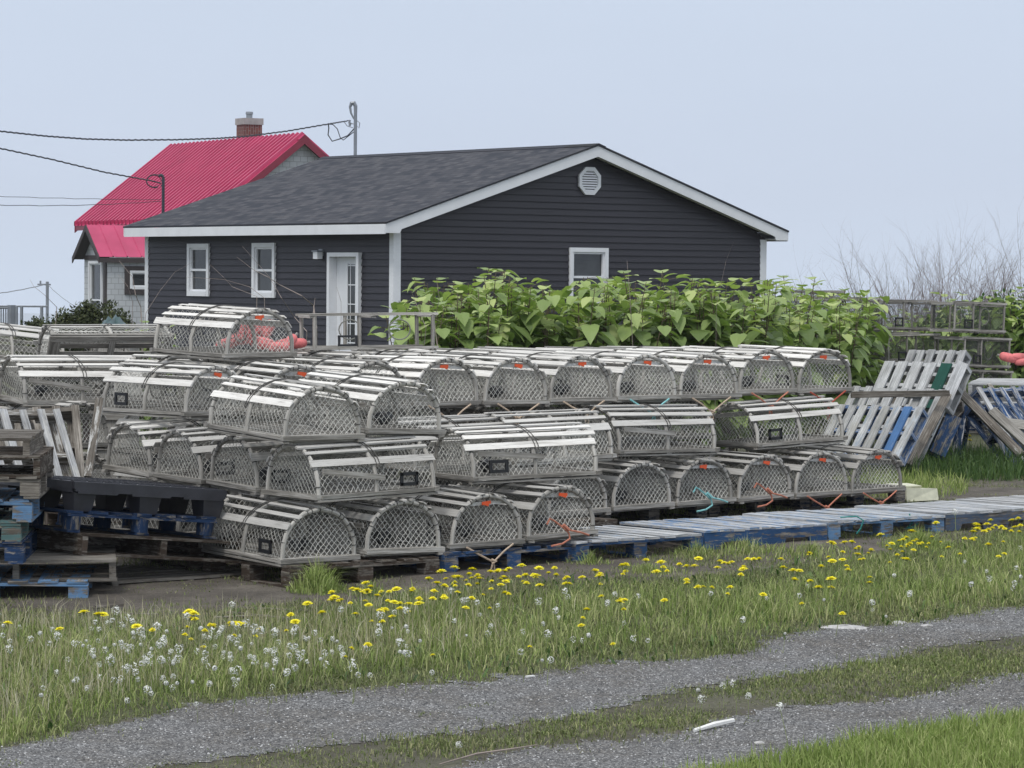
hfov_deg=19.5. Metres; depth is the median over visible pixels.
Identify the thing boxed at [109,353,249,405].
lobster trap
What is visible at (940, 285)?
bare shrub
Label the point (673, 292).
knotweed plant
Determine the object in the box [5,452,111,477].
lobster trap
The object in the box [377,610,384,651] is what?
dandelion seed head
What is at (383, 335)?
knotweed plant
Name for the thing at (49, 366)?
lobster trap
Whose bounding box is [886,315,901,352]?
knotweed plant
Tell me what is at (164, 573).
wooden pallet
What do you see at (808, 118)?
sky
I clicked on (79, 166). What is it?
wire
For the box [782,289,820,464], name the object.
knotweed plant
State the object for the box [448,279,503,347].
knotweed plant
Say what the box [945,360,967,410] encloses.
board
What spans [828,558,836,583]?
yellow dandelion
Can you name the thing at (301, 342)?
buoy
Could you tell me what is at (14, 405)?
lobster trap
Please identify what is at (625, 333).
knotweed plant
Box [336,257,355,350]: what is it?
door
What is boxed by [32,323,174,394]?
lobster trap
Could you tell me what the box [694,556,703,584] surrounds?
yellow dandelion
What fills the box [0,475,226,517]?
plastic pallet
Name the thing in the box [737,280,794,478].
knotweed plant
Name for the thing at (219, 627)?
dandelion seed head
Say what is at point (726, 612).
grass
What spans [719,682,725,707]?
dandelion seed head
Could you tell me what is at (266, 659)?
dandelion seed head
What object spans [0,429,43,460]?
wooden pallet
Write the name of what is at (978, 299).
knotweed plant
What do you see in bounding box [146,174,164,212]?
service mast
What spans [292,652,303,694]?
dandelion seed head
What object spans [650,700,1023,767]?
grass
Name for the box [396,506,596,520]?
wooden pallet
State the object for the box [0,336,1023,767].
ground
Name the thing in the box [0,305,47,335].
deck railing
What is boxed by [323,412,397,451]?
lobster trap
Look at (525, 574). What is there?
yellow dandelion
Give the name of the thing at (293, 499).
lobster trap
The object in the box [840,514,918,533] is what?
twine
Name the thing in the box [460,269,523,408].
knotweed plant
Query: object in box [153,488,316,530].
lobster trap
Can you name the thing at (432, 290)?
knotweed plant
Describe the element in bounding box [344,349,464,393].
lobster trap
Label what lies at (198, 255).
window
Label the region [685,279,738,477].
knotweed plant
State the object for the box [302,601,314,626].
yellow dandelion
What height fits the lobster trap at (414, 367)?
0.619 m
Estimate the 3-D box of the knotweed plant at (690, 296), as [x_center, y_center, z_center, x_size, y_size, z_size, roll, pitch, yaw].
[1.524,-0.027,27.351,0.818,1.916,0.652,1,4,41]
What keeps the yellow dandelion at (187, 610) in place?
on the ground at (230, 588)
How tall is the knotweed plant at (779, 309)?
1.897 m
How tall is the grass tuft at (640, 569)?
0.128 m
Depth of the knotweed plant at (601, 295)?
27.88 m
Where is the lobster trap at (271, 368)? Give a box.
[188,359,336,417]
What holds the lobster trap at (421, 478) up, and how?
on the wooden pallet at (428, 503)
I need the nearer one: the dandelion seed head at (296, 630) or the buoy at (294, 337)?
the dandelion seed head at (296, 630)
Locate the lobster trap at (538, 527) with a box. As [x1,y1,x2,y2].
[439,480,597,546]
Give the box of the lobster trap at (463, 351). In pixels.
[408,348,528,392]
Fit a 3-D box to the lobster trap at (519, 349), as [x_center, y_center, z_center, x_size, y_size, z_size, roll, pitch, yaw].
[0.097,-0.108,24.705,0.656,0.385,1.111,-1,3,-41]
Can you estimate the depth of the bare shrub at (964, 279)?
40.11 m
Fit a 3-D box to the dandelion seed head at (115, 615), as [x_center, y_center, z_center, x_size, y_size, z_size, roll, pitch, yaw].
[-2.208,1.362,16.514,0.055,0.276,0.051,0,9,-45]
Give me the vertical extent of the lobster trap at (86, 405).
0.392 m
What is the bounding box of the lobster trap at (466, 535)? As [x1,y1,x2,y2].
[361,480,525,568]
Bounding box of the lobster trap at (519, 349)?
[462,346,592,390]
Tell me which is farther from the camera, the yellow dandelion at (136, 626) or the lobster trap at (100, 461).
the lobster trap at (100, 461)
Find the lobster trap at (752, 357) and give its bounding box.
[661,345,797,420]
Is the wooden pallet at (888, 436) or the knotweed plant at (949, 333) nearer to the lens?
the wooden pallet at (888, 436)
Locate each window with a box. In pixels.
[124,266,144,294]
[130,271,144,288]
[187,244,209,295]
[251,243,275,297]
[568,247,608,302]
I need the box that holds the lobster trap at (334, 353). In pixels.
[283,350,381,385]
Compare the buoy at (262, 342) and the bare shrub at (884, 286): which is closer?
the buoy at (262, 342)
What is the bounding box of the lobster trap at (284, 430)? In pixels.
[204,374,364,443]
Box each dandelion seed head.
[4,644,14,681]
[27,636,33,665]
[53,632,61,664]
[105,655,116,706]
[111,606,119,647]
[119,665,128,707]
[129,618,134,648]
[131,630,135,652]
[132,669,138,704]
[136,626,145,667]
[142,653,149,690]
[142,685,151,717]
[145,657,155,697]
[153,622,162,655]
[155,637,166,688]
[156,656,163,685]
[172,643,183,690]
[174,654,182,697]
[183,612,189,648]
[200,650,207,688]
[206,681,213,703]
[212,665,217,683]
[218,625,224,644]
[226,667,235,692]
[227,634,234,662]
[229,601,236,637]
[230,621,234,639]
[234,666,246,704]
[242,618,249,645]
[250,623,259,665]
[253,659,258,688]
[254,626,264,644]
[264,648,269,678]
[271,628,278,671]
[272,657,279,672]
[283,668,290,701]
[290,627,298,653]
[290,642,297,685]
[292,624,298,649]
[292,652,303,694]
[319,657,321,681]
[321,649,327,683]
[349,662,356,703]
[353,672,360,702]
[375,628,381,644]
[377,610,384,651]
[387,638,403,682]
[402,607,409,637]
[405,650,411,692]
[456,742,462,767]
[474,600,479,629]
[517,648,523,681]
[535,597,541,634]
[541,629,551,673]
[547,656,553,683]
[552,607,559,644]
[586,633,591,664]
[604,599,610,621]
[697,695,704,719]
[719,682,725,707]
[730,679,736,714]
[740,616,749,650]
[745,692,751,716]
[776,702,788,749]
[906,590,911,605]
[952,509,957,541]
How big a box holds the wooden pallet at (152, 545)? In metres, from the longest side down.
1.262 x 1.016 x 0.145 m
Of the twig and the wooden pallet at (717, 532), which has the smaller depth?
the twig
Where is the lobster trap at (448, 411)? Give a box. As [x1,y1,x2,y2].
[359,408,458,449]
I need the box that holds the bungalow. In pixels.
[123,143,788,382]
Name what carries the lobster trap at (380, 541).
on the wooden pallet at (510, 556)
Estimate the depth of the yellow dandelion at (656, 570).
18.71 m
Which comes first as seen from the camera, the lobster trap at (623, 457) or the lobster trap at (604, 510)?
the lobster trap at (604, 510)
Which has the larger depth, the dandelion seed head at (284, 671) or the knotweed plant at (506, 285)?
the knotweed plant at (506, 285)
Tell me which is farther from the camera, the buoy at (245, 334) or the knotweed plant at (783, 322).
the knotweed plant at (783, 322)
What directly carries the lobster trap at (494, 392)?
on the lobster trap at (545, 416)
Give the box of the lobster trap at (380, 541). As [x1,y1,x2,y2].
[279,497,444,556]
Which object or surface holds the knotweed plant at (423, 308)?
on the ground at (230, 588)
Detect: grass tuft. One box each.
[0,711,69,745]
[284,552,348,595]
[348,577,396,599]
[392,580,435,601]
[564,549,613,564]
[605,557,691,577]
[660,507,687,515]
[666,537,725,560]
[704,536,796,559]
[724,503,793,512]
[751,535,873,564]
[824,496,885,504]
[877,523,955,551]
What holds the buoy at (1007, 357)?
on the buoy at (1018, 355)
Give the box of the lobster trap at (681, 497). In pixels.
[590,453,736,511]
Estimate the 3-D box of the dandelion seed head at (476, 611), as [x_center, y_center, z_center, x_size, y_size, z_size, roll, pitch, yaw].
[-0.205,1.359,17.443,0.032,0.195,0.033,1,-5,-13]
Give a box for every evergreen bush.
[14,298,161,440]
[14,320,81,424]
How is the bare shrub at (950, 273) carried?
on the ground at (230, 588)
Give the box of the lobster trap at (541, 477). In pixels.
[454,446,590,492]
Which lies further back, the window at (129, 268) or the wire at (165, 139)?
the window at (129, 268)
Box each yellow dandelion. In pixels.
[78,610,89,634]
[94,612,104,636]
[100,612,108,632]
[131,623,141,647]
[183,609,197,637]
[189,610,198,627]
[191,617,197,641]
[235,621,243,646]
[287,612,294,642]
[290,619,300,646]
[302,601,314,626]
[317,610,324,640]
[329,595,339,628]
[352,588,361,614]
[361,642,371,673]
[362,588,372,606]
[382,607,389,629]
[389,600,398,625]
[391,586,401,606]
[414,601,425,620]
[428,596,436,621]
[436,583,448,602]
[437,569,444,593]
[468,567,476,591]
[519,573,529,602]
[523,581,531,608]
[535,565,543,594]
[619,563,625,588]
[643,558,650,585]
[652,569,661,601]
[656,560,666,586]
[660,598,667,624]
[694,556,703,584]
[738,567,749,586]
[813,585,823,619]
[826,576,835,590]
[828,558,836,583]
[835,611,845,636]
[985,543,991,566]
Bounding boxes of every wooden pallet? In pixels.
[0,405,84,476]
[0,408,79,504]
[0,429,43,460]
[0,446,53,478]
[0,466,52,498]
[0,488,44,521]
[0,504,216,538]
[0,508,33,541]
[0,528,37,563]
[0,545,116,581]
[0,565,96,597]
[36,525,240,562]
[44,510,251,526]
[96,564,267,585]
[148,532,274,569]
[203,554,439,587]
[263,521,418,533]
[387,496,508,513]
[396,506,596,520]
[398,541,574,572]
[407,516,617,527]
[530,525,702,561]
[597,505,706,520]
[619,516,826,549]
[666,498,809,516]
[713,480,789,504]
[742,508,944,539]
[769,483,905,507]
[816,404,928,466]
[820,386,945,474]
[854,500,1023,530]
[866,361,971,415]
[882,398,963,429]
[902,349,971,382]
[928,404,969,455]
[955,495,1023,521]
[964,403,1023,458]
[968,378,1023,397]
[969,416,983,430]
[970,386,1023,467]
[978,397,1023,405]
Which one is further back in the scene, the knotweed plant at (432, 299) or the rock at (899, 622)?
the knotweed plant at (432, 299)
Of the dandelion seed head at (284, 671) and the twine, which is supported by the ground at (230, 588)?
the dandelion seed head at (284, 671)
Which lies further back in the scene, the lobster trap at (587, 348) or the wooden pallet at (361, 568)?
the lobster trap at (587, 348)
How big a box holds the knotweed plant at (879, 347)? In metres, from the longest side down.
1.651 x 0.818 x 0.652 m
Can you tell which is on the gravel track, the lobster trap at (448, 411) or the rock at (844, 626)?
the rock at (844, 626)
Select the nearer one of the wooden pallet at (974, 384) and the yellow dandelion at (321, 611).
the yellow dandelion at (321, 611)
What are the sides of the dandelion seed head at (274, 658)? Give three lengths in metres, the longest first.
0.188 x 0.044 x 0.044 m
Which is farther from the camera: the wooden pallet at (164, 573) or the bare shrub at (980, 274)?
the bare shrub at (980, 274)
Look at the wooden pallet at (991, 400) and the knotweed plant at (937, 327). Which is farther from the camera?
the knotweed plant at (937, 327)
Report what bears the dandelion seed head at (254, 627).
on the ground at (230, 588)
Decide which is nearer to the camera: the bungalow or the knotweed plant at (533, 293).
the knotweed plant at (533, 293)
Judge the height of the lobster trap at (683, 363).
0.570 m
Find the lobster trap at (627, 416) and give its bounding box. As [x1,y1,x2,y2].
[567,403,720,456]
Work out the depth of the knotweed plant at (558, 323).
26.52 m
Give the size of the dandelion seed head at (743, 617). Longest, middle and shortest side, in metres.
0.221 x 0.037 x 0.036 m
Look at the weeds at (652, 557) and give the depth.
20.87 m
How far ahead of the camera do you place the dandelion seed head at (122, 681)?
14.69 m
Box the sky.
[0,0,1023,320]
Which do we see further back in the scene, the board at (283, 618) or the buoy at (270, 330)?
the buoy at (270, 330)
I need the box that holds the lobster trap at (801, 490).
[710,446,851,508]
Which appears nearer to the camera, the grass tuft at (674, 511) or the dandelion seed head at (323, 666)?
the dandelion seed head at (323, 666)
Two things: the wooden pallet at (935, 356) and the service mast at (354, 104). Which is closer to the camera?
the wooden pallet at (935, 356)
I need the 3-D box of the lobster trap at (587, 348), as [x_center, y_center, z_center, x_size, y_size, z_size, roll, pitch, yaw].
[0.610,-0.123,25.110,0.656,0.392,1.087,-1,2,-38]
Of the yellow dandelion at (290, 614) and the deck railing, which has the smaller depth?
the yellow dandelion at (290, 614)
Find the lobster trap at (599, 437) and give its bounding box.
[547,402,652,441]
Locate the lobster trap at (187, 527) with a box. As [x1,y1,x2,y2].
[81,477,242,536]
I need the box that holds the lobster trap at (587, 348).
[520,346,650,389]
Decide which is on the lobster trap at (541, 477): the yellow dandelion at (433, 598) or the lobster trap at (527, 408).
the lobster trap at (527, 408)
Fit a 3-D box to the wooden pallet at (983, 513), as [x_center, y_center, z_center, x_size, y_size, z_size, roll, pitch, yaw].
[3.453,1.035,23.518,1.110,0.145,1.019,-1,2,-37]
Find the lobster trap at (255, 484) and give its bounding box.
[206,430,379,494]
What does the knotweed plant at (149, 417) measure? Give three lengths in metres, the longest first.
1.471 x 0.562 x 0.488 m
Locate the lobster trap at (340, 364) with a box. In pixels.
[264,356,411,412]
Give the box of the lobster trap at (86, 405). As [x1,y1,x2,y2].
[0,401,112,448]
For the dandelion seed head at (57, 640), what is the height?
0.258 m
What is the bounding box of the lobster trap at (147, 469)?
[101,417,267,478]
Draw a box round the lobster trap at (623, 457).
[562,442,650,490]
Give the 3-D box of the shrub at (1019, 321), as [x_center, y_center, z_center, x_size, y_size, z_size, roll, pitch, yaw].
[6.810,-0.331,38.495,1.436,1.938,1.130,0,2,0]
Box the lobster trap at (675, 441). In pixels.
[605,440,709,486]
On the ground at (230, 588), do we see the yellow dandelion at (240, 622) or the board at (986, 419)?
the yellow dandelion at (240, 622)
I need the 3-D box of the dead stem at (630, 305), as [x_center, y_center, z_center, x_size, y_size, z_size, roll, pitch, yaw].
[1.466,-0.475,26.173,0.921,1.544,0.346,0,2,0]
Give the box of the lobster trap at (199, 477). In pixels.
[152,426,321,486]
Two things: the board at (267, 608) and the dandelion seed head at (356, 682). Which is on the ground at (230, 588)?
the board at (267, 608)
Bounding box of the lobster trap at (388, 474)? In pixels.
[319,456,391,505]
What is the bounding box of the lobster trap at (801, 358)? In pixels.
[719,344,853,419]
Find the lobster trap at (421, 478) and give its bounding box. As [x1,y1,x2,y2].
[359,450,459,495]
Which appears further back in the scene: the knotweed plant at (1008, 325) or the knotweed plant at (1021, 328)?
the knotweed plant at (1021, 328)
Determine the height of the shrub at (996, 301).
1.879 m
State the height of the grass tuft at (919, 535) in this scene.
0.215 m
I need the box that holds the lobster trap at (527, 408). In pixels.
[460,404,586,438]
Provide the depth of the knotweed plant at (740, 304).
27.79 m
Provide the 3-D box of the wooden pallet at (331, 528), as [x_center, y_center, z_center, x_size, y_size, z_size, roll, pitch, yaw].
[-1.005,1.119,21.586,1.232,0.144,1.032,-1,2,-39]
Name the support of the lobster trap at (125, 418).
on the lobster trap at (119, 475)
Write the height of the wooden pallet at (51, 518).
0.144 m
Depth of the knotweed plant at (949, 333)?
36.26 m
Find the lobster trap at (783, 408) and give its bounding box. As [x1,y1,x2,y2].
[707,395,847,449]
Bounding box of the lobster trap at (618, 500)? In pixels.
[528,458,674,512]
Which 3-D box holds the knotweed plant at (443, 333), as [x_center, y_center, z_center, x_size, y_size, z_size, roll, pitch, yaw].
[-0.816,0.118,25.481,0.722,1.734,0.694,-1,2,-26]
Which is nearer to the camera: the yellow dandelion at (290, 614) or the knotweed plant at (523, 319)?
the yellow dandelion at (290, 614)
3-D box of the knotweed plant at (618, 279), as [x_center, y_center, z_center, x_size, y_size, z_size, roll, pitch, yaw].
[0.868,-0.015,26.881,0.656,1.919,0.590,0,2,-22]
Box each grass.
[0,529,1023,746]
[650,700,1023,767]
[833,463,971,497]
[836,437,1023,481]
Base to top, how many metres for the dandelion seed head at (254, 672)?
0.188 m
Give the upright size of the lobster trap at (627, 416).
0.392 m
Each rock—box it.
[818,624,867,628]
[892,620,906,623]
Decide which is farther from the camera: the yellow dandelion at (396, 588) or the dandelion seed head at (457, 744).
the yellow dandelion at (396, 588)
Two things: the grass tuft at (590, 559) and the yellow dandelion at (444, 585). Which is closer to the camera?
the yellow dandelion at (444, 585)
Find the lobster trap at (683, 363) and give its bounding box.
[601,348,741,418]
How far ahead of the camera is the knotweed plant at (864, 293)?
32.04 m
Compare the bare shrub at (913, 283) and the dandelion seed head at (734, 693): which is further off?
the bare shrub at (913, 283)
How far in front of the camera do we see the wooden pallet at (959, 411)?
30.82 m
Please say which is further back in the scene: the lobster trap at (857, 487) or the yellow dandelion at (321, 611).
the lobster trap at (857, 487)
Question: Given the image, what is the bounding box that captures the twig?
[439,744,535,764]
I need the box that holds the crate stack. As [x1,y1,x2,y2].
[89,330,139,478]
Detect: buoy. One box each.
[223,334,238,346]
[238,325,251,347]
[250,336,273,349]
[261,319,273,337]
[266,339,284,351]
[280,332,297,351]
[294,338,309,348]
[997,352,1016,362]
[1012,353,1023,358]
[1014,358,1023,365]
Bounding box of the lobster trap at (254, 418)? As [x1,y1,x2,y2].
[216,416,317,451]
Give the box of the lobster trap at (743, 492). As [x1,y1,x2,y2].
[649,449,793,507]
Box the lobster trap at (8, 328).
[0,322,63,378]
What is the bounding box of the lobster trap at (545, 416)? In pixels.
[458,409,616,465]
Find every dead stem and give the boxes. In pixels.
[119,262,188,416]
[190,246,340,382]
[408,280,439,384]
[627,257,727,345]
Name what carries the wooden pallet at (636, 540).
on the ground at (230, 588)
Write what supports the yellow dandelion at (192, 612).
on the ground at (230, 588)
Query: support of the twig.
on the ground at (230, 588)
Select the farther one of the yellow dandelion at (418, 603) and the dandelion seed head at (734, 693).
the yellow dandelion at (418, 603)
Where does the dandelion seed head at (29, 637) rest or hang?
on the ground at (230, 588)
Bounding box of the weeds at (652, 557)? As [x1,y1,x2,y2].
[0,464,1023,615]
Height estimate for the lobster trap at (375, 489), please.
0.392 m
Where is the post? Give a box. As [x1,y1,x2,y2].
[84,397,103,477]
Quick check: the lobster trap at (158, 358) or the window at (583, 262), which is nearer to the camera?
the lobster trap at (158, 358)
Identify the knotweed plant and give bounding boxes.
[125,330,159,429]
[139,320,177,479]
[368,302,415,344]
[382,303,460,481]
[384,297,456,477]
[387,296,459,481]
[390,277,468,344]
[403,282,449,480]
[409,294,463,481]
[426,277,488,480]
[430,283,462,326]
[435,291,482,472]
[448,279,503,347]
[452,281,503,335]
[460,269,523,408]
[464,300,515,421]
[470,276,532,409]
[471,267,523,313]
[476,277,530,346]
[490,279,522,339]
[494,278,543,347]
[496,293,566,347]
[508,285,572,375]
[517,279,563,334]
[520,290,567,405]
[522,287,566,333]
[530,285,602,340]
[532,290,599,381]
[560,284,618,422]
[560,287,640,344]
[561,280,604,340]
[562,292,633,343]
[567,276,603,325]
[579,278,662,403]
[581,276,634,345]
[591,294,619,324]
[604,278,657,345]
[611,293,679,429]
[614,269,681,384]
[617,280,654,324]
[618,292,659,323]
[646,276,716,471]
[647,290,694,460]
[648,273,688,470]
[648,290,686,469]
[649,295,681,458]
[660,282,707,472]
[673,278,744,439]
[673,294,731,476]
[681,299,750,479]
[683,283,735,475]
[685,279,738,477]
[690,288,767,480]
[702,281,755,456]
[718,286,777,457]
[726,278,788,459]
[726,290,767,449]
[730,292,796,471]
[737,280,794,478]
[747,280,795,471]
[748,278,794,453]
[761,284,810,447]
[775,296,830,462]
[776,275,831,463]
[782,283,850,449]
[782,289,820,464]
[782,299,827,470]
[792,293,822,433]
[802,302,859,433]
[814,304,875,432]
[816,292,865,402]
[821,293,878,385]
[821,301,882,445]
[823,288,885,442]
[824,305,872,417]
[825,293,893,445]
[850,303,884,400]
[878,321,910,382]
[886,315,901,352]
[893,312,916,347]
[897,309,933,349]
[901,315,936,349]
[921,310,947,382]
[930,292,977,389]
[940,299,981,392]
[942,296,993,378]
[977,295,1020,387]
[991,290,1022,304]
[998,298,1023,386]
[1009,287,1023,366]
[1013,300,1023,378]
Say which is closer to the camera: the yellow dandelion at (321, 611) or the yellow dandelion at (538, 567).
the yellow dandelion at (321, 611)
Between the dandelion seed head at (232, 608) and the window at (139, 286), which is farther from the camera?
the window at (139, 286)
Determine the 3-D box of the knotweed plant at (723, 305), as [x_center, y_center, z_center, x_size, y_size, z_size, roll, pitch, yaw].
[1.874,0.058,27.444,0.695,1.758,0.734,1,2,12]
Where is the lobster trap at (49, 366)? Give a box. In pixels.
[0,354,142,405]
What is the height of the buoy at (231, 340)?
0.128 m
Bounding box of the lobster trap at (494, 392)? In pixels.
[408,352,549,423]
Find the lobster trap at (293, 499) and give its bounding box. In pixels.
[247,460,326,507]
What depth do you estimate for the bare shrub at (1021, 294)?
39.88 m
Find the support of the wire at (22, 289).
attached to the utility pole
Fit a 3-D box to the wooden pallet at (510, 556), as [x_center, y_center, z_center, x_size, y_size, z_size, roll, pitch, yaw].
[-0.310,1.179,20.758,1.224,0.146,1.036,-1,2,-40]
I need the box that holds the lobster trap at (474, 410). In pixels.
[417,406,515,440]
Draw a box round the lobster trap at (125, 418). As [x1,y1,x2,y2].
[111,404,247,459]
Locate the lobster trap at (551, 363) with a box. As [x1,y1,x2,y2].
[470,351,616,423]
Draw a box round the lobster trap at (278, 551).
[198,492,360,566]
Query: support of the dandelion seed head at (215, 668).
on the ground at (230, 588)
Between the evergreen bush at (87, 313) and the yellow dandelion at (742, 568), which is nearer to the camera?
the yellow dandelion at (742, 568)
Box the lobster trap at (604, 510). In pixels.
[461,463,610,518]
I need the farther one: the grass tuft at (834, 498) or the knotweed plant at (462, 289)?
the knotweed plant at (462, 289)
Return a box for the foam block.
[885,483,937,501]
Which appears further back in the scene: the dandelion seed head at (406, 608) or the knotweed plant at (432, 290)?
the knotweed plant at (432, 290)
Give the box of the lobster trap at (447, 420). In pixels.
[353,414,515,472]
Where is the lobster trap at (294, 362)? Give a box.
[183,354,324,396]
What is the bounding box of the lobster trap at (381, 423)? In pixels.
[286,370,445,436]
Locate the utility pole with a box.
[37,281,50,321]
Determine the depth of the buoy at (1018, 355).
32.37 m
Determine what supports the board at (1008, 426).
on the grass at (977, 463)
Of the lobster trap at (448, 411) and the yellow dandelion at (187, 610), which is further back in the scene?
the lobster trap at (448, 411)
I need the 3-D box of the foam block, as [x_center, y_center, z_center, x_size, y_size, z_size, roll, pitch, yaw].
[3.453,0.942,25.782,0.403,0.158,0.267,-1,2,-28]
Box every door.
[88,261,102,319]
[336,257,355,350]
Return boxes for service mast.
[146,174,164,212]
[328,101,359,154]
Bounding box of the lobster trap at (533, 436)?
[428,422,601,483]
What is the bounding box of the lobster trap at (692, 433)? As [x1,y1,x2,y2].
[581,401,709,439]
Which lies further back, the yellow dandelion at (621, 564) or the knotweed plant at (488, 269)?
the knotweed plant at (488, 269)
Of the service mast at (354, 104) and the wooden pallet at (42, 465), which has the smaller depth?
the wooden pallet at (42, 465)
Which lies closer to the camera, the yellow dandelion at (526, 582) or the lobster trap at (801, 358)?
the yellow dandelion at (526, 582)
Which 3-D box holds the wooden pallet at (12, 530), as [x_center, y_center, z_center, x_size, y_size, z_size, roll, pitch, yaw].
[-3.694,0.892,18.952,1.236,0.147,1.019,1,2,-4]
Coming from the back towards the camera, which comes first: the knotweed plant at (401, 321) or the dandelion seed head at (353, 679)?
the knotweed plant at (401, 321)
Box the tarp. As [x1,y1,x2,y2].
[102,314,125,323]
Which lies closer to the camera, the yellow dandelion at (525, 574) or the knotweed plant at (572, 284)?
the yellow dandelion at (525, 574)
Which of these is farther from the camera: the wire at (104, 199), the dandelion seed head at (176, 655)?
the wire at (104, 199)
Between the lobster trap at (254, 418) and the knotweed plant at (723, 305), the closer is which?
the lobster trap at (254, 418)
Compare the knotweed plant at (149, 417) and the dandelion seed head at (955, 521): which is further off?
the knotweed plant at (149, 417)
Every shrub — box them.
[803,252,928,331]
[824,236,946,355]
[832,224,1016,326]
[836,239,926,356]
[855,231,971,330]
[861,218,1022,347]
[862,245,945,320]
[877,248,1013,354]
[884,216,1014,313]
[896,268,992,315]
[899,207,1023,299]
[899,213,1020,326]
[900,305,984,383]
[917,233,1011,313]
[924,246,996,315]
[934,236,1022,321]
[938,292,1007,384]
[943,220,1017,301]
[947,194,1023,307]
[966,259,1019,301]
[967,288,1022,379]
[999,284,1023,370]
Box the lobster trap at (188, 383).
[102,361,246,418]
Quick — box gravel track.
[0,607,1023,767]
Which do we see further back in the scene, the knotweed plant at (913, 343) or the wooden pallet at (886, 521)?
the knotweed plant at (913, 343)
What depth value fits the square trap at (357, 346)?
23.57 m
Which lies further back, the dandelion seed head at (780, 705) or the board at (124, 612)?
the board at (124, 612)
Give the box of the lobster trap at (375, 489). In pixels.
[260,435,439,502]
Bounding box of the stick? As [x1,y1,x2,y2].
[693,718,734,732]
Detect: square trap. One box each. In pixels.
[295,312,438,351]
[779,290,845,317]
[791,296,882,327]
[817,330,886,360]
[862,299,936,330]
[866,366,932,386]
[868,332,940,364]
[928,301,1006,333]
[932,336,1011,368]
[944,369,1013,391]
[963,402,995,434]
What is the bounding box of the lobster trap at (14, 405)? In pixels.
[0,364,36,407]
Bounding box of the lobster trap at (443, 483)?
[394,449,527,493]
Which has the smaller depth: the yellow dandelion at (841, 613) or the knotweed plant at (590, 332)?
the yellow dandelion at (841, 613)
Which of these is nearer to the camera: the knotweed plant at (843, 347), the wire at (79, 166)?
the knotweed plant at (843, 347)
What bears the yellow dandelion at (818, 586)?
on the ground at (230, 588)
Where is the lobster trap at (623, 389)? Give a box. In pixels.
[536,349,680,425]
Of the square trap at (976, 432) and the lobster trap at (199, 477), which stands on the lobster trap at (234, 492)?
the lobster trap at (199, 477)
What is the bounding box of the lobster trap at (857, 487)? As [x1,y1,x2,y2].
[764,442,905,503]
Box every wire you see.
[0,120,348,140]
[0,148,160,183]
[0,196,160,199]
[1,284,43,292]
[2,201,160,205]
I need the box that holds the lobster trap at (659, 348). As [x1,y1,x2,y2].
[581,346,709,388]
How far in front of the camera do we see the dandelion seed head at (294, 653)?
15.38 m
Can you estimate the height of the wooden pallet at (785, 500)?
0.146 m
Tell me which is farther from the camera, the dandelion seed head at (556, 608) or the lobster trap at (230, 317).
the lobster trap at (230, 317)
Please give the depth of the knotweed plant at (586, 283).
27.32 m
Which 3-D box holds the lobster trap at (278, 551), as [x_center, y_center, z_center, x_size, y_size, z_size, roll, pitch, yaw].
[-1.543,0.953,19.779,0.656,0.392,0.979,-1,5,-40]
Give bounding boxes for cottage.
[72,112,328,330]
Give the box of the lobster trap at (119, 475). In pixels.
[113,454,255,513]
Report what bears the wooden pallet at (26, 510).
on the wooden pallet at (12, 530)
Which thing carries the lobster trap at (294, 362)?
on the lobster trap at (254, 418)
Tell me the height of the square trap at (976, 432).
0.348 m
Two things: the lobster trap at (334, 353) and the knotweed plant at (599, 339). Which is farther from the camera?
the knotweed plant at (599, 339)
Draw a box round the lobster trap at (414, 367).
[337,355,481,423]
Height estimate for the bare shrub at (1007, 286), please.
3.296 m
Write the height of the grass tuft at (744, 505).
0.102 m
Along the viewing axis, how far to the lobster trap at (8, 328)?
24.87 m
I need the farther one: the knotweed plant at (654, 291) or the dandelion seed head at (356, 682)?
the knotweed plant at (654, 291)
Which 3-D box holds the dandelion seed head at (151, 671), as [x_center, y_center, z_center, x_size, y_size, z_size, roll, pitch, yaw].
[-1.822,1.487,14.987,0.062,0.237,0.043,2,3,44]
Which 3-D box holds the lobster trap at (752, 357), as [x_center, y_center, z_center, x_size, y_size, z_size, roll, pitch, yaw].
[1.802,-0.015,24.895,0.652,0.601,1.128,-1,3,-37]
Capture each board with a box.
[74,611,158,614]
[95,604,123,607]
[216,615,255,618]
[226,611,289,619]
[237,606,309,611]
[335,565,393,574]
[851,390,949,397]
[905,394,951,467]
[929,413,961,460]
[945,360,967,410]
[961,391,1023,457]
[988,407,1023,447]
[994,418,1023,429]
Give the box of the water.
[2,313,916,331]
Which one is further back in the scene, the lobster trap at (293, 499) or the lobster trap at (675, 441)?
the lobster trap at (675, 441)
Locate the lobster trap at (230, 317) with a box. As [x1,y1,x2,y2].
[149,303,296,359]
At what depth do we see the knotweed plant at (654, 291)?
28.37 m
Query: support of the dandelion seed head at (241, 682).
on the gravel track
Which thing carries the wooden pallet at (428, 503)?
on the ground at (230, 588)
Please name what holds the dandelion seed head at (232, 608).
on the ground at (230, 588)

